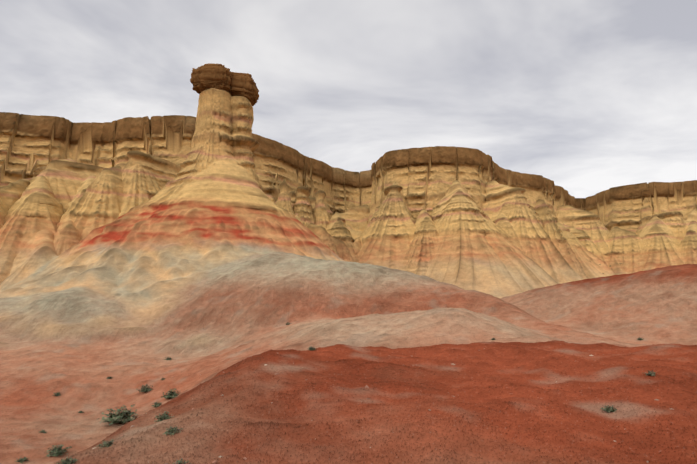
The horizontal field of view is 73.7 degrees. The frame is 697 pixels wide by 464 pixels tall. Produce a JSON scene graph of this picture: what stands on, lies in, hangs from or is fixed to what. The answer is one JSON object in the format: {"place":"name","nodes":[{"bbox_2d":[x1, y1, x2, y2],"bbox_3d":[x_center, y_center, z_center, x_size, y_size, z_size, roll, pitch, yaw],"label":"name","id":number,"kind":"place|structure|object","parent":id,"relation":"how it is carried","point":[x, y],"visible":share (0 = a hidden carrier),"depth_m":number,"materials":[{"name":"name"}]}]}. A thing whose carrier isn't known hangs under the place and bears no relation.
{"place":"outdoors","nodes":[
{"label":"outdoors","id":0,"kind":"place"},
{"bbox_2d":[0,88,696,463],"bbox_3d":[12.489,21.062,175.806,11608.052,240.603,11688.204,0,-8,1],"label":"desert terrain","id":1,"kind":"structure","parent":0,"point":[212,240],"depth_m":25.59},
{"bbox_2d":[16,457,28,462],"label":"shrub","id":2,"kind":"object","parent":1,"relation":"on","point":[20,460],"visible":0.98,"depth_m":10.11,"materials":[{"name":"green plant"}]},
{"bbox_2d":[47,444,71,456],"bbox_3d":[-6.726,5.038,10.740,0.508,0.255,0.562,0,-8,1],"label":"shrub","id":3,"kind":"object","parent":1,"relation":"on","point":[57,451],"visible":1,"depth_m":10.72,"materials":[{"name":"green plant"}]},
{"bbox_2d":[58,456,77,463],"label":"shrub","id":4,"kind":"object","parent":1,"relation":"on","point":[67,461],"visible":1,"depth_m":3.92,"materials":[{"name":"green plant"}]},
{"bbox_2d":[96,439,113,447],"bbox_3d":[-2.222,1.951,4.282,0.183,0.084,0.172,0,-8,1],"label":"shrub","id":5,"kind":"object","parent":1,"relation":"on","point":[106,444],"visible":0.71,"depth_m":4.26,"materials":[{"name":"green plant"}]},
{"bbox_2d":[97,404,137,424],"bbox_3d":[-6.415,5.068,12.967,0.923,0.519,1.142,-7,-10,39],"label":"shrub","id":6,"kind":"object","parent":1,"relation":"on","point":[124,415],"visible":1,"depth_m":12.89,"materials":[{"name":"green plant"}]},
{"bbox_2d":[138,384,152,391],"bbox_3d":[-6.912,5.306,15.825,0.634,0.270,0.614,0,-8,1],"label":"shrub","id":7,"kind":"object","parent":1,"relation":"on","point":[145,389],"visible":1,"depth_m":15.77,"materials":[{"name":"green plant"}]},
{"bbox_2d":[151,402,161,406],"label":"shrub","id":8,"kind":"object","parent":1,"relation":"on","point":[155,404],"visible":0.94,"depth_m":13.84,"materials":[{"name":"green plant"}]},
{"bbox_2d":[154,411,173,421],"bbox_3d":[-2.006,2.012,5.080,0.213,0.108,0.218,3,-8,-20],"label":"shrub","id":9,"kind":"object","parent":1,"relation":"on","point":[163,416],"visible":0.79,"depth_m":5.05,"materials":[{"name":"green plant"}]},
{"bbox_2d":[161,388,181,398],"bbox_3d":[-5.515,5.042,14.512,0.609,0.321,0.615,6,-10,-38],"label":"shrub","id":10,"kind":"object","parent":1,"relation":"on","point":[171,394],"visible":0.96,"depth_m":14.46,"materials":[{"name":"green plant"}]},
{"bbox_2d":[163,425,183,434],"bbox_3d":[-1.690,1.914,4.489,0.177,0.084,0.219,0,-8,1],"label":"shrub","id":11,"kind":"object","parent":1,"relation":"on","point":[170,430],"visible":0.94,"depth_m":4.48,"materials":[{"name":"green plant"}]},
{"bbox_2d":[173,458,190,463],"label":"shrub","id":12,"kind":"object","parent":1,"relation":"on","point":[180,461],"visible":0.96,"depth_m":3.68,"materials":[{"name":"green plant"}]},
{"bbox_2d":[190,63,232,93],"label":"caprock","id":13,"kind":"structure","parent":1,"relation":"on","point":[209,75],"depth_m":44.20,"materials":[{"name":"brown stone"}]},
{"bbox_2d":[229,72,258,105],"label":"caprock","id":14,"kind":"structure","parent":1,"relation":"on","point":[243,84],"depth_m":45.21,"materials":[{"name":"brown stone"}]},
{"bbox_2d":[81,317,673,463],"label":"loose stones","id":15,"kind":"object","parent":1,"relation":"on","point":[245,458],"visible":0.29,"depth_m":5.25,"materials":[{"name":"red stone"}]},
{"bbox_2d":[600,405,617,412],"bbox_3d":[2.867,1.938,5.097,0.205,0.084,0.165,0,-8,1],"label":"shrub","id":16,"kind":"object","parent":1,"relation":"on","point":[610,409],"visible":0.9,"depth_m":5.08,"materials":[{"name":"green plant"}]},
{"bbox_2d":[642,370,655,375],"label":"shrub","id":17,"kind":"object","parent":1,"relation":"on","point":[650,374],"visible":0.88,"depth_m":6.05,"materials":[{"name":"green plant"}]},
{"bbox_2d":[0,0,696,197],"label":"sky","id":18,"kind":"structure","parent":0,"point":[588,97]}
]}

